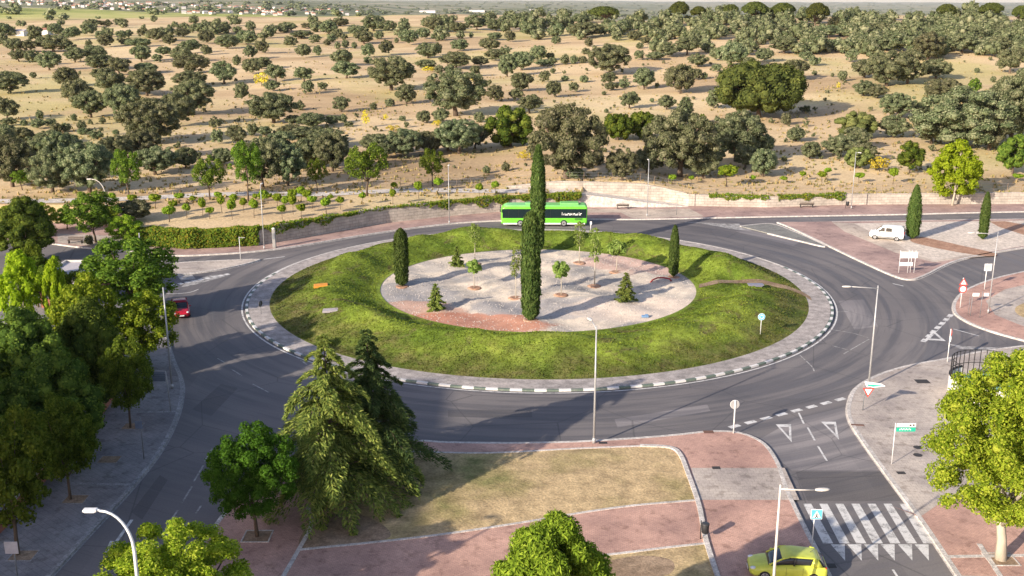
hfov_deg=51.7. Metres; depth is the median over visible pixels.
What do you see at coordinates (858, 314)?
road patch
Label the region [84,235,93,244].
shrub
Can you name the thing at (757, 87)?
stone pine
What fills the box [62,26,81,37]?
holm oak
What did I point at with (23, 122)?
shrub
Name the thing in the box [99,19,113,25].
holm oak
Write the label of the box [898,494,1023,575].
pavement
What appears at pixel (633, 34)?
holm oak
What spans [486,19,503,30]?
holm oak
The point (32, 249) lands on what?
broadleaf tree
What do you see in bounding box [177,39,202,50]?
holm oak
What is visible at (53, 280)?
broadleaf tree
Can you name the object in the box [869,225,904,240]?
white van
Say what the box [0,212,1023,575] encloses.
road
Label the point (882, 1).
sky
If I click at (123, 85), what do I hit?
holm oak
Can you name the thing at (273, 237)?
totem post
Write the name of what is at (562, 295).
earth well
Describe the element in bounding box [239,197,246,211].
sapling
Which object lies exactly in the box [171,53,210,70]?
holm oak
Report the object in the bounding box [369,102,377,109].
shrub
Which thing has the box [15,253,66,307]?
broadleaf tree
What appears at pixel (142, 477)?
gutter
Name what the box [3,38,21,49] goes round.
holm oak
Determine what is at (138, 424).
road sign
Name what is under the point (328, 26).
holm oak
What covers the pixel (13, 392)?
pine tree
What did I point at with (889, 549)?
road marking
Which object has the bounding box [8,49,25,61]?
holm oak
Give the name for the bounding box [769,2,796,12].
stone pine
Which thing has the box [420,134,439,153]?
holm oak
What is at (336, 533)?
bare ground
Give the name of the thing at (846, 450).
road patch
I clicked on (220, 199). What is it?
sapling
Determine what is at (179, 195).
sapling
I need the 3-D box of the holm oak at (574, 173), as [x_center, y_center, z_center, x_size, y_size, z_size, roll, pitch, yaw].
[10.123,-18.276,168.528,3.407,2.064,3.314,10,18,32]
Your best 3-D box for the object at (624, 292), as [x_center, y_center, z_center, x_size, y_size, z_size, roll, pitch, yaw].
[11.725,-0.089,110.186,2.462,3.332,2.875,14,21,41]
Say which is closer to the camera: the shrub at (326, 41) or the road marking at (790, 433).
the road marking at (790, 433)
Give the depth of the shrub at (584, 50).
392.52 m
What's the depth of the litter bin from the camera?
62.35 m
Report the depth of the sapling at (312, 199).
149.30 m
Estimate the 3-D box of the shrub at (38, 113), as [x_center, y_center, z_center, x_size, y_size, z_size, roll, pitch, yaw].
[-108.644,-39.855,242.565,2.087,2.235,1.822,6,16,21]
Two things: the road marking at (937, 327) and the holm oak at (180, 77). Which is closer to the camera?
the road marking at (937, 327)
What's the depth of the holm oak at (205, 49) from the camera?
400.49 m
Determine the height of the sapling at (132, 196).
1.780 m
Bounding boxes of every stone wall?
[150,194,580,247]
[506,181,1023,206]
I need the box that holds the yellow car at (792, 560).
[747,545,827,575]
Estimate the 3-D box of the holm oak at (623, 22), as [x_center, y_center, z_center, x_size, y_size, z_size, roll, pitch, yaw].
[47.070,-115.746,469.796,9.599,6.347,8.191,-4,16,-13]
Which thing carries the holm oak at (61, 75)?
on the terrain at (279, 52)
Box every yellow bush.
[253,72,269,85]
[361,110,369,123]
[385,125,398,130]
[422,66,432,71]
[518,150,530,158]
[868,156,889,171]
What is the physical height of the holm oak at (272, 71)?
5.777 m
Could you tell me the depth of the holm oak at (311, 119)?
227.64 m
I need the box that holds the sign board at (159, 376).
[150,370,170,410]
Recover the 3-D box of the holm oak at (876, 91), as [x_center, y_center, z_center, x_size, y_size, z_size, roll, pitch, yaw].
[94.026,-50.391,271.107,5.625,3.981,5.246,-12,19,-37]
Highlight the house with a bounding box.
[42,28,52,34]
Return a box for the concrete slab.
[322,308,337,312]
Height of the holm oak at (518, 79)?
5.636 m
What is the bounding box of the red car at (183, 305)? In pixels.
[171,297,190,316]
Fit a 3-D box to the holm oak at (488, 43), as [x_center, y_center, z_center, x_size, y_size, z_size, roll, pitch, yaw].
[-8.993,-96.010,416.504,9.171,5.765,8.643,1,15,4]
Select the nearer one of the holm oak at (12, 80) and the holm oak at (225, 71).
the holm oak at (12, 80)
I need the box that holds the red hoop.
[650,277,671,282]
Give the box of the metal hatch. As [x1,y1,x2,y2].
[747,283,763,286]
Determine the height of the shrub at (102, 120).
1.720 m
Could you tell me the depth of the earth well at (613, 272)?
122.41 m
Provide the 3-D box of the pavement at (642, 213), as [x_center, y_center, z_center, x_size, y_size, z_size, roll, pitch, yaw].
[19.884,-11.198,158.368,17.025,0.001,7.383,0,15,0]
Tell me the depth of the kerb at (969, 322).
106.05 m
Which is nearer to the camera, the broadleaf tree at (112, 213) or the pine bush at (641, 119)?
the broadleaf tree at (112, 213)
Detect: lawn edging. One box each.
[281,506,312,575]
[301,499,694,550]
[406,445,639,453]
[607,542,703,555]
[640,444,719,575]
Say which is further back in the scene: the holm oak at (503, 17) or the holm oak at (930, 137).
the holm oak at (503, 17)
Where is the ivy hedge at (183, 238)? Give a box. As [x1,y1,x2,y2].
[134,224,259,248]
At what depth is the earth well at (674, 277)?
120.22 m
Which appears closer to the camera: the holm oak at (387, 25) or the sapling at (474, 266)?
the sapling at (474, 266)
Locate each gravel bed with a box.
[380,249,695,331]
[855,220,1023,259]
[1015,303,1023,316]
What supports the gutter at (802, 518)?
on the road
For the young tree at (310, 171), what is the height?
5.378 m
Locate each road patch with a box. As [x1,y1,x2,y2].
[132,475,166,518]
[192,384,236,415]
[448,410,531,416]
[615,405,709,426]
[736,230,798,245]
[760,407,878,469]
[796,472,901,500]
[839,300,877,329]
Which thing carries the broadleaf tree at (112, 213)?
on the pavement at (714, 211)
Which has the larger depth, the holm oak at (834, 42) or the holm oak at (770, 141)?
the holm oak at (834, 42)
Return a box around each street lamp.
[82,508,138,575]
[162,287,173,388]
[260,183,264,248]
[448,165,449,222]
[587,317,596,443]
[646,159,648,215]
[772,484,829,575]
[842,285,878,387]
[850,152,860,208]
[968,232,998,312]
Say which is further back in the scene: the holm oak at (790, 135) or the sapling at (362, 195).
the holm oak at (790, 135)
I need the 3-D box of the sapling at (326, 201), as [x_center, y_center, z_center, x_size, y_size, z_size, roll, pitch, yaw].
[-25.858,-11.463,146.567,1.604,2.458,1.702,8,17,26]
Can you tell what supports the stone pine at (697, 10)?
on the terrain at (279, 52)
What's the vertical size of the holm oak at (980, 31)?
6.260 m
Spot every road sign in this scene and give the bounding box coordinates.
[4,541,18,575]
[135,417,143,458]
[730,400,739,433]
[758,313,764,333]
[810,509,822,546]
[862,381,884,409]
[891,423,915,463]
[947,329,951,361]
[959,278,966,306]
[984,264,991,288]
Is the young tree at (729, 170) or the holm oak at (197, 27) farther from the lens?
the holm oak at (197, 27)
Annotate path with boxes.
[0,188,575,202]
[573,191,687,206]
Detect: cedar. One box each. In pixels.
[220,333,424,539]
[305,329,453,500]
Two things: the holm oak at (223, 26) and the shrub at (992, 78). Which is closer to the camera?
the shrub at (992, 78)
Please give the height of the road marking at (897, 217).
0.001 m
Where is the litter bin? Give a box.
[700,520,709,538]
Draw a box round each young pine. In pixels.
[896,140,926,172]
[967,77,981,90]
[995,133,1023,173]
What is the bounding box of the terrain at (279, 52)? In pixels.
[0,0,1023,228]
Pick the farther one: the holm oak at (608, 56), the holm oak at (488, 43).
the holm oak at (488, 43)
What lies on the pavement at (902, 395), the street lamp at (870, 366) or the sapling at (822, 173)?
the street lamp at (870, 366)
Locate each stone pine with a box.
[587,6,618,18]
[669,1,688,14]
[690,6,706,16]
[713,57,808,116]
[723,4,738,11]
[740,1,768,15]
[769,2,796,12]
[805,2,829,25]
[936,4,956,13]
[978,2,1004,13]
[1011,5,1023,18]
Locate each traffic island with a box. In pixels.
[172,259,257,273]
[741,224,823,245]
[780,219,1023,278]
[956,272,1023,338]
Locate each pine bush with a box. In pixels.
[483,105,534,146]
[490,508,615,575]
[604,113,633,139]
[630,110,654,139]
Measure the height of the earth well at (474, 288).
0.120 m
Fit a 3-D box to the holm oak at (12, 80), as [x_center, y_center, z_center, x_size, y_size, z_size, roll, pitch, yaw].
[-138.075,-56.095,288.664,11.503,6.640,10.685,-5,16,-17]
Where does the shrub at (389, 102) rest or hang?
on the terrain at (279, 52)
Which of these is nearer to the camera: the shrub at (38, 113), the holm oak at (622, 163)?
the holm oak at (622, 163)
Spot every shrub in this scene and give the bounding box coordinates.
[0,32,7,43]
[19,119,27,125]
[29,72,36,77]
[35,110,43,118]
[49,122,61,131]
[61,123,71,131]
[70,113,76,120]
[76,120,86,127]
[76,127,89,134]
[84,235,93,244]
[85,39,92,45]
[98,117,105,123]
[112,129,119,134]
[232,55,240,64]
[246,122,257,135]
[312,45,321,54]
[323,39,330,44]
[334,41,340,48]
[339,114,347,121]
[341,33,347,39]
[341,39,349,47]
[344,121,353,126]
[351,42,356,48]
[364,56,372,62]
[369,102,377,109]
[373,31,384,38]
[385,98,394,106]
[399,115,405,120]
[434,64,442,72]
[436,42,441,53]
[473,111,484,122]
[482,165,490,172]
[501,162,510,170]
[546,52,554,57]
[548,57,557,64]
[551,35,561,43]
[560,53,569,64]
[560,75,569,80]
[570,55,577,63]
[578,56,586,62]
[579,75,588,82]
[581,47,589,53]
[584,37,592,45]
[594,154,604,164]
[612,31,621,39]
[636,42,643,48]
[701,72,707,78]
[780,112,790,124]
[837,70,847,80]
[990,76,995,81]
[1016,68,1023,74]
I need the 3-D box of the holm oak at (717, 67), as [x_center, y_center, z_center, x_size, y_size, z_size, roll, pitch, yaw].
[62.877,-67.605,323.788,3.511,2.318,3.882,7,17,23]
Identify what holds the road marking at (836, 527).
on the road
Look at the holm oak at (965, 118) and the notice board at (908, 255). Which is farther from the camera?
the holm oak at (965, 118)
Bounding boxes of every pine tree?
[0,195,57,252]
[0,304,68,382]
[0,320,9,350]
[0,376,45,470]
[21,345,106,464]
[55,294,127,402]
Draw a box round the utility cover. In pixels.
[314,283,327,287]
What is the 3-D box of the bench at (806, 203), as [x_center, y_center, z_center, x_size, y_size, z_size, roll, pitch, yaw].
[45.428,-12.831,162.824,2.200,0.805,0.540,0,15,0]
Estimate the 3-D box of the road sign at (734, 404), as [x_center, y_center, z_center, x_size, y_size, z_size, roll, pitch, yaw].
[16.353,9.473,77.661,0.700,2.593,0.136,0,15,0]
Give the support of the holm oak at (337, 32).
on the terrain at (279, 52)
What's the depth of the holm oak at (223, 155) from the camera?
182.97 m
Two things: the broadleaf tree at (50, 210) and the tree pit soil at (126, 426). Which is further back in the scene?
the broadleaf tree at (50, 210)
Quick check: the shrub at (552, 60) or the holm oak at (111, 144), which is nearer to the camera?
the holm oak at (111, 144)
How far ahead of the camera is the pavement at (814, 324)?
98.00 m
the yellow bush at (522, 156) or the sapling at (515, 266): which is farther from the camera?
the yellow bush at (522, 156)
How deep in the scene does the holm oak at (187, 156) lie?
180.19 m
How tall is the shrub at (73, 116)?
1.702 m
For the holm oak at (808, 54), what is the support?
on the terrain at (279, 52)
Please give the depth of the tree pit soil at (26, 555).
60.81 m
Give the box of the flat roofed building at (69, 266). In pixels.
[40,260,109,307]
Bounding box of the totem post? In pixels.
[272,227,275,247]
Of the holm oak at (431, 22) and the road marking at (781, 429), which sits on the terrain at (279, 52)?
the holm oak at (431, 22)
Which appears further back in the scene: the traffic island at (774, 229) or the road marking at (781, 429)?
the traffic island at (774, 229)
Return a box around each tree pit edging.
[5,550,39,560]
[60,494,90,503]
[96,455,122,462]
[240,530,273,542]
[981,552,1021,565]
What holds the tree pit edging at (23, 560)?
on the pavement at (55, 532)
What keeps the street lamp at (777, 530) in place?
on the pavement at (740, 531)
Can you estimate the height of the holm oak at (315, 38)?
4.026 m
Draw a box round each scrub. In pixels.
[0,0,1022,19]
[0,50,1013,170]
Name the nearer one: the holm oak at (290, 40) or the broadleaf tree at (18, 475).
the broadleaf tree at (18, 475)
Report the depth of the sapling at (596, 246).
115.87 m
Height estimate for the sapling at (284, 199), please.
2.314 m
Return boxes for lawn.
[315,447,693,539]
[605,545,713,575]
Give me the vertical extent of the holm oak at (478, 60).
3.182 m
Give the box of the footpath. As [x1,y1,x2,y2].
[699,279,810,299]
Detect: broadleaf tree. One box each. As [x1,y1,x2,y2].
[0,248,42,313]
[0,404,54,554]
[14,242,47,306]
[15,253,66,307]
[26,391,101,499]
[38,202,57,223]
[41,255,65,317]
[46,270,120,331]
[52,208,77,228]
[62,190,122,242]
[64,270,85,297]
[78,237,178,304]
[96,334,154,427]
[104,214,143,239]
[106,207,118,225]
[107,288,179,355]
[112,198,151,220]
[128,276,159,308]
[200,420,300,536]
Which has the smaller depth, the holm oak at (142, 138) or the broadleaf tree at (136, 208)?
the broadleaf tree at (136, 208)
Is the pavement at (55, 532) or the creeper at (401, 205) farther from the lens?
the creeper at (401, 205)
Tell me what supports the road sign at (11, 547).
on the pavement at (55, 532)
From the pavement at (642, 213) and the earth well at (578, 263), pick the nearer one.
the earth well at (578, 263)
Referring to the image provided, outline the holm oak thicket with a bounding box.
[8,0,1023,56]
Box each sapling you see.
[108,192,115,198]
[127,194,137,200]
[148,193,161,208]
[161,205,175,221]
[168,199,177,205]
[174,193,184,203]
[182,203,190,216]
[189,195,195,200]
[197,197,205,213]
[205,207,214,217]
[214,191,222,196]
[216,195,224,210]
[226,199,236,219]
[229,193,237,200]
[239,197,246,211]
[248,198,258,207]
[257,190,267,207]
[272,193,281,205]
[277,204,285,219]
[281,196,288,204]
[287,189,296,195]
[288,194,296,204]
[295,203,305,217]
[296,186,304,201]
[301,189,311,204]
[307,196,316,208]
[320,197,330,213]
[335,196,344,208]
[358,192,365,201]
[389,189,395,196]
[413,181,421,197]
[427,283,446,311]
[433,177,443,190]
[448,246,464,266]
[466,259,481,286]
[468,223,481,258]
[475,183,482,196]
[491,180,498,193]
[509,246,520,297]
[551,261,570,294]
[573,221,585,262]
[588,227,603,284]
[606,239,627,271]
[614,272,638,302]
[668,174,676,179]
[779,176,787,183]
[817,171,827,181]
[824,167,831,176]
[855,172,865,182]
[888,168,898,181]
[1013,173,1023,180]
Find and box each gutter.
[51,212,1016,256]
[53,333,184,575]
[217,455,831,575]
[777,223,1023,280]
[845,388,954,575]
[951,299,1022,341]
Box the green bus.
[500,201,586,226]
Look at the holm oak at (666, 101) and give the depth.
256.36 m
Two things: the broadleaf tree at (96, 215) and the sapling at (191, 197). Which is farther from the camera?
the sapling at (191, 197)
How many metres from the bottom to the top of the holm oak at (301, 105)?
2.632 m
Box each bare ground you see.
[298,512,390,548]
[607,556,674,575]
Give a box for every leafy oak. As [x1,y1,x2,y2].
[834,111,879,133]
[844,147,874,168]
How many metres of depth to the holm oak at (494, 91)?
269.83 m
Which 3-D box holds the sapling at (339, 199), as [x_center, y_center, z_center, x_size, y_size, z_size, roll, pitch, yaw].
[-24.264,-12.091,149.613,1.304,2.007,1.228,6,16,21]
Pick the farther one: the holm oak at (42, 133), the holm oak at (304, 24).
the holm oak at (304, 24)
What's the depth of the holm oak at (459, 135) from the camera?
195.39 m
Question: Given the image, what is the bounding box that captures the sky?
[461,0,1023,2]
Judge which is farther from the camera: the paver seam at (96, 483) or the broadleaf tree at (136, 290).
the broadleaf tree at (136, 290)
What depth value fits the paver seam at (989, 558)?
60.24 m
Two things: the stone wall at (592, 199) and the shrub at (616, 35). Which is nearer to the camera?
the stone wall at (592, 199)
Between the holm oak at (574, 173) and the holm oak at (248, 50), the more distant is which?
the holm oak at (248, 50)
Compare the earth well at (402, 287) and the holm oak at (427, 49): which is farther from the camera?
the holm oak at (427, 49)
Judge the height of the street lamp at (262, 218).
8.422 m
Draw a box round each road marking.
[115,520,132,540]
[172,273,229,285]
[178,275,194,279]
[181,486,192,502]
[182,274,225,286]
[193,465,203,480]
[241,262,837,392]
[686,222,738,225]
[702,223,754,230]
[728,397,844,427]
[768,216,974,219]
[776,424,790,426]
[777,425,790,440]
[789,425,791,441]
[804,504,832,542]
[817,446,827,460]
[820,504,848,542]
[831,544,844,559]
[834,422,838,438]
[836,504,865,542]
[847,544,861,559]
[852,504,881,542]
[864,544,877,559]
[868,504,899,542]
[881,544,894,559]
[884,504,916,542]
[898,544,911,559]
[900,504,932,542]
[915,544,928,559]
[921,314,952,341]
[947,343,997,349]
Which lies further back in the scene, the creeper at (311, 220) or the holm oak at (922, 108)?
the holm oak at (922, 108)
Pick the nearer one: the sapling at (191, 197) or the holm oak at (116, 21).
the sapling at (191, 197)
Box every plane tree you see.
[93,517,253,575]
[920,347,1023,561]
[926,138,983,205]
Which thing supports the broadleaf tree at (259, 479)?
on the tree pit soil at (263, 535)
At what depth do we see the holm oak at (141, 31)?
494.42 m
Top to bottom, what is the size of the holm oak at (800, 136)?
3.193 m
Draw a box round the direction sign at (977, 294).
[968,293,988,317]
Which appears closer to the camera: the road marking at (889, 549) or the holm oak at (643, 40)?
the road marking at (889, 549)
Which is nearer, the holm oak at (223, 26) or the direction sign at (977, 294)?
the direction sign at (977, 294)
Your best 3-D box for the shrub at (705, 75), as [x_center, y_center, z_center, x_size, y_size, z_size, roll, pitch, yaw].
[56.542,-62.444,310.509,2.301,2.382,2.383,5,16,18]
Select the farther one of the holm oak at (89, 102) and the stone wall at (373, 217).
the holm oak at (89, 102)
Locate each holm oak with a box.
[0,23,11,32]
[0,71,29,93]
[0,97,20,117]
[0,117,18,123]
[0,123,15,128]
[0,127,16,137]
[0,135,36,186]
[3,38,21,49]
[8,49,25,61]
[11,127,34,140]
[19,39,37,49]
[19,135,51,163]
[23,49,39,62]
[23,148,69,191]
[26,25,43,39]
[28,118,45,127]
[33,34,72,51]
[33,50,61,69]
[33,129,59,137]
[35,131,84,155]
[45,119,56,125]
[46,23,63,33]
[52,66,79,83]
[55,141,115,193]
[60,78,93,102]
[61,42,76,48]
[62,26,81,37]
[62,47,85,61]
[70,90,106,117]
[79,22,94,33]
[82,19,100,25]
[82,45,107,56]
[84,54,114,67]
[87,129,103,138]
[89,67,116,77]
[93,71,126,87]
[95,30,104,38]
[97,33,114,45]
[97,134,133,161]
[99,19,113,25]
[102,83,140,113]
[107,57,131,72]
[110,83,139,95]
[112,18,128,24]
[113,97,180,141]
[115,30,126,38]
[116,36,129,44]
[122,128,161,150]
[124,38,151,45]
[124,68,165,95]
[129,45,151,61]
[134,62,158,69]
[134,145,179,174]
[137,28,147,35]
[146,27,165,39]
[151,54,162,61]
[154,46,171,54]
[157,92,196,123]
[161,34,176,43]
[169,46,192,58]
[169,78,214,112]
[170,70,207,83]
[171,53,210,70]
[173,28,190,36]
[174,147,197,167]
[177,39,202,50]
[191,22,204,31]
[197,30,214,41]
[200,44,212,54]
[208,116,222,127]
[209,60,236,83]
[209,148,230,164]
[210,129,223,141]
[211,23,231,33]
[214,34,240,48]
[224,125,246,142]
[232,82,249,98]
[234,135,287,186]
[235,30,257,44]
[241,58,261,72]
[242,44,257,56]
[244,91,298,122]
[254,37,268,52]
[254,57,271,68]
[256,126,272,134]
[262,80,280,89]
[264,64,285,80]
[267,130,297,146]
[272,142,306,185]
[276,123,299,131]
[278,22,297,30]
[283,35,298,45]
[283,115,298,122]
[287,126,322,139]
[290,30,314,37]
[292,137,322,166]
[293,66,314,80]
[294,44,311,55]
[295,100,305,109]
[295,112,327,127]
[300,22,310,27]
[301,80,313,92]
[306,127,348,142]
[308,34,321,42]
[313,131,350,171]
[318,20,337,33]
[318,82,328,89]
[325,33,337,41]
[325,115,341,123]
[329,49,352,61]
[330,28,342,37]
[330,60,360,77]
[331,18,348,24]
[331,96,350,111]
[346,25,368,33]
[353,30,373,43]
[359,133,384,150]
[360,14,384,30]
[361,43,374,55]
[367,55,416,90]
[369,134,396,155]
[376,20,396,30]
[378,39,393,52]
[386,127,423,156]
[386,130,422,155]
[394,83,416,103]
[398,17,409,24]
[398,29,418,42]
[414,42,440,57]
[414,59,436,68]
[415,28,430,37]
[416,110,430,121]
[418,131,440,148]
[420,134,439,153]
[422,68,489,115]
[423,17,443,29]
[431,107,449,120]
[434,118,483,153]
[438,51,470,67]
[443,65,453,70]
[449,22,469,30]
[450,39,468,49]
[464,13,489,29]
[469,65,480,73]
[471,56,488,64]
[472,122,488,148]
[478,37,500,49]
[484,49,503,59]
[485,84,503,99]
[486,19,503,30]
[487,32,502,38]
[498,53,517,76]
[499,15,510,19]
[499,45,511,54]
[504,30,515,40]
[508,87,524,99]
[509,13,528,30]
[510,72,534,90]
[512,51,535,69]
[516,94,543,113]
[519,23,538,34]
[526,103,609,178]
[529,45,546,59]
[534,59,549,65]
[538,70,550,81]
[545,80,561,95]
[552,23,564,34]
[565,167,584,178]
[567,21,603,37]
[568,82,579,90]
[570,14,588,21]
[586,43,631,74]
[601,72,617,82]
[604,82,618,89]
[605,148,640,180]
[607,21,628,30]
[618,78,630,87]
[619,91,640,107]
[626,30,642,39]
[633,67,655,89]
[634,50,644,58]
[635,147,657,172]
[639,37,650,43]
[640,108,721,176]
[645,51,664,58]
[657,95,676,109]
[658,41,678,54]
[663,63,694,93]
[665,23,686,38]
[675,35,702,54]
[685,149,720,178]
[687,53,709,66]
[692,68,702,78]
[705,144,725,160]
[706,89,720,106]
[709,47,720,58]
[711,64,722,70]
[714,109,767,158]
[715,42,748,66]
[734,144,757,167]
[742,57,754,62]
[749,148,778,176]
[755,48,774,59]
[755,132,775,149]
[769,35,797,53]
[774,26,787,33]
[783,59,809,72]
[786,128,805,141]
[787,127,804,139]
[798,50,812,59]
[799,105,810,111]
[801,141,820,158]
[804,36,829,44]
[808,55,820,65]
[819,25,841,37]
[820,133,857,152]
[829,39,839,50]
[839,25,859,35]
[842,127,872,143]
[845,48,859,60]
[850,141,880,156]
[851,59,873,77]
[852,80,875,95]
[855,36,878,44]
[863,49,913,86]
[865,84,889,97]
[870,22,890,30]
[878,114,911,137]
[879,31,907,50]
[879,92,916,115]
[884,127,901,136]
[893,49,929,83]
[897,23,923,32]
[908,85,1019,144]
[912,31,947,59]
[912,120,953,143]
[913,102,929,112]
[923,58,953,78]
[924,78,964,99]
[927,24,946,33]
[948,33,976,53]
[965,26,988,37]
[973,104,1016,150]
[984,72,1023,137]
[988,36,1012,48]
[990,22,1007,34]
[995,46,1023,73]
[1010,35,1023,47]
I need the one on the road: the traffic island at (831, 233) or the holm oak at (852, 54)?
the traffic island at (831, 233)
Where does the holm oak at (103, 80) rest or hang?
on the terrain at (279, 52)
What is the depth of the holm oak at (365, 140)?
196.68 m
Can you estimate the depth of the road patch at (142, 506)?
68.06 m
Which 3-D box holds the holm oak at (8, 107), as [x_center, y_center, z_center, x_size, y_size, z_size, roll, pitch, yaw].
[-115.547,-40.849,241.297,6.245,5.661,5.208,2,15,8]
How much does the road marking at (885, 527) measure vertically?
0.001 m
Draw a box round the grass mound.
[270,227,808,378]
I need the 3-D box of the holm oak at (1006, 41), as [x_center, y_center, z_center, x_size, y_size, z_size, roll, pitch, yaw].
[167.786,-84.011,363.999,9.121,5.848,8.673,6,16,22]
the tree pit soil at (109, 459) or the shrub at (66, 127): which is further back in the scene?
the shrub at (66, 127)
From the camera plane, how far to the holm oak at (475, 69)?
333.12 m
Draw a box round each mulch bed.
[910,236,996,255]
[991,221,1023,234]
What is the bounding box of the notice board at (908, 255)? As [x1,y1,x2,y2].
[898,250,917,272]
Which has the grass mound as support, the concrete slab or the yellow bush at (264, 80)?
the concrete slab
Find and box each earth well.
[396,285,408,288]
[467,286,481,289]
[508,296,520,299]
[523,318,538,321]
[554,293,567,296]
[573,261,585,264]
[587,284,600,287]
[609,270,620,273]
[668,275,679,278]
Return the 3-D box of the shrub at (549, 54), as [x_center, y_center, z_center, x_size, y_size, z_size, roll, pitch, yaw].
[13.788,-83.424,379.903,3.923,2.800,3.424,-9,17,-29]
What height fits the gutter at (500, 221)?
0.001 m
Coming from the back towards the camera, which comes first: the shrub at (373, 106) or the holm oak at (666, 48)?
the holm oak at (666, 48)
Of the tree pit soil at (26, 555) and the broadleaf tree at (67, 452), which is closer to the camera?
the tree pit soil at (26, 555)
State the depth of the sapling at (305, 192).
151.81 m
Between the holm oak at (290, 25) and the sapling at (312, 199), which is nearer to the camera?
the sapling at (312, 199)
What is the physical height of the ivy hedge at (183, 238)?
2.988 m
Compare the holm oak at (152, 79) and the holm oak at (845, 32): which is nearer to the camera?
the holm oak at (152, 79)
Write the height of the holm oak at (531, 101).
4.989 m
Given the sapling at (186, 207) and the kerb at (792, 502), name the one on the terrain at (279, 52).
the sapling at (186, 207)
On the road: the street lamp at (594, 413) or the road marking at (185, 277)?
the road marking at (185, 277)
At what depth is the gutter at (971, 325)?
105.37 m
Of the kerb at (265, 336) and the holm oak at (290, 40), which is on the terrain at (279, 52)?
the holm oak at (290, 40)
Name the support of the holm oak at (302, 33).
on the terrain at (279, 52)
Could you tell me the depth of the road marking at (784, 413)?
82.04 m
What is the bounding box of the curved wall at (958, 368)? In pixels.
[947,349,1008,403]
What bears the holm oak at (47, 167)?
on the terrain at (279, 52)
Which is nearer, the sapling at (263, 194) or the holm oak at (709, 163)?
the sapling at (263, 194)
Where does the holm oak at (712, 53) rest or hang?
on the terrain at (279, 52)
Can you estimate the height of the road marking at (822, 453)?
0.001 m
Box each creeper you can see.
[251,210,358,234]
[358,201,428,214]
[429,195,495,209]
[494,191,581,204]
[709,192,768,200]
[777,191,845,200]
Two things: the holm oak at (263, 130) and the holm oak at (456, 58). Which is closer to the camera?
the holm oak at (263, 130)
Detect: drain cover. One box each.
[703,430,713,432]
[826,563,836,567]
[914,379,929,382]
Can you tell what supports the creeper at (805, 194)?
attached to the stone wall at (640, 191)
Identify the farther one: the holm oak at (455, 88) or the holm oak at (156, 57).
the holm oak at (156, 57)
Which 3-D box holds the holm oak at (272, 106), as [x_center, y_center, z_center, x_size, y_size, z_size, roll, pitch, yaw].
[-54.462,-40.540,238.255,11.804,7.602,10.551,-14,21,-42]
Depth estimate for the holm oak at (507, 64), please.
331.17 m
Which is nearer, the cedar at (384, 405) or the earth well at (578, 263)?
the cedar at (384, 405)
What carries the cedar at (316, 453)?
on the lawn at (472, 491)
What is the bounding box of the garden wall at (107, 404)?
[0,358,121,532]
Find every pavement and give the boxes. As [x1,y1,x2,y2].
[0,296,179,575]
[25,204,1023,254]
[58,234,152,249]
[205,432,810,575]
[248,230,830,388]
[588,209,701,217]
[691,468,798,499]
[833,222,982,261]
[851,346,1023,575]
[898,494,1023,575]
[986,285,1023,325]
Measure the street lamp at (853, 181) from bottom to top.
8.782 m
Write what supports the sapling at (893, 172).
on the terrain at (279, 52)
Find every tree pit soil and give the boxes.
[8,551,37,559]
[62,495,88,502]
[97,456,120,462]
[122,423,143,428]
[243,531,271,540]
[991,557,1018,564]
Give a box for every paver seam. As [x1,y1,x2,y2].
[60,482,130,484]
[109,411,175,412]
[945,554,1023,557]
[977,544,1002,575]
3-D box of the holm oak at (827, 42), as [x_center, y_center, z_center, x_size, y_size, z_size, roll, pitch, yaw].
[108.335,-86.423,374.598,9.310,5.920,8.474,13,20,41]
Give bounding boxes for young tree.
[9,170,30,189]
[110,148,142,194]
[191,155,226,199]
[227,140,264,201]
[305,157,328,190]
[344,142,389,195]
[419,148,445,185]
[718,165,738,186]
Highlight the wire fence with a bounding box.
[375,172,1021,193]
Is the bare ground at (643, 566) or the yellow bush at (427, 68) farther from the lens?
the yellow bush at (427, 68)
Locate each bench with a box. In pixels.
[68,237,82,243]
[799,202,813,207]
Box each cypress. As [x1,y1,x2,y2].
[392,227,409,285]
[520,211,542,319]
[530,144,546,249]
[668,225,679,276]
[905,184,922,238]
[977,191,991,238]
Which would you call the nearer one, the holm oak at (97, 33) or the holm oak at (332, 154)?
the holm oak at (332, 154)
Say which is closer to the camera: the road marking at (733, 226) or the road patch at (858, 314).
the road patch at (858, 314)
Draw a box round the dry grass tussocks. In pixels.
[0,44,1023,211]
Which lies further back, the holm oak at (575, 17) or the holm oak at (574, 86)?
the holm oak at (575, 17)
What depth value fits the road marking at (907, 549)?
61.85 m
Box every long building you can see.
[5,29,27,35]
[419,10,434,12]
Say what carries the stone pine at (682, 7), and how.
on the terrain at (279, 52)
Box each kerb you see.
[46,306,183,575]
[52,211,1023,255]
[173,259,259,275]
[204,430,830,575]
[245,229,833,391]
[740,223,826,246]
[777,219,1023,279]
[847,345,1023,575]
[953,271,1023,341]

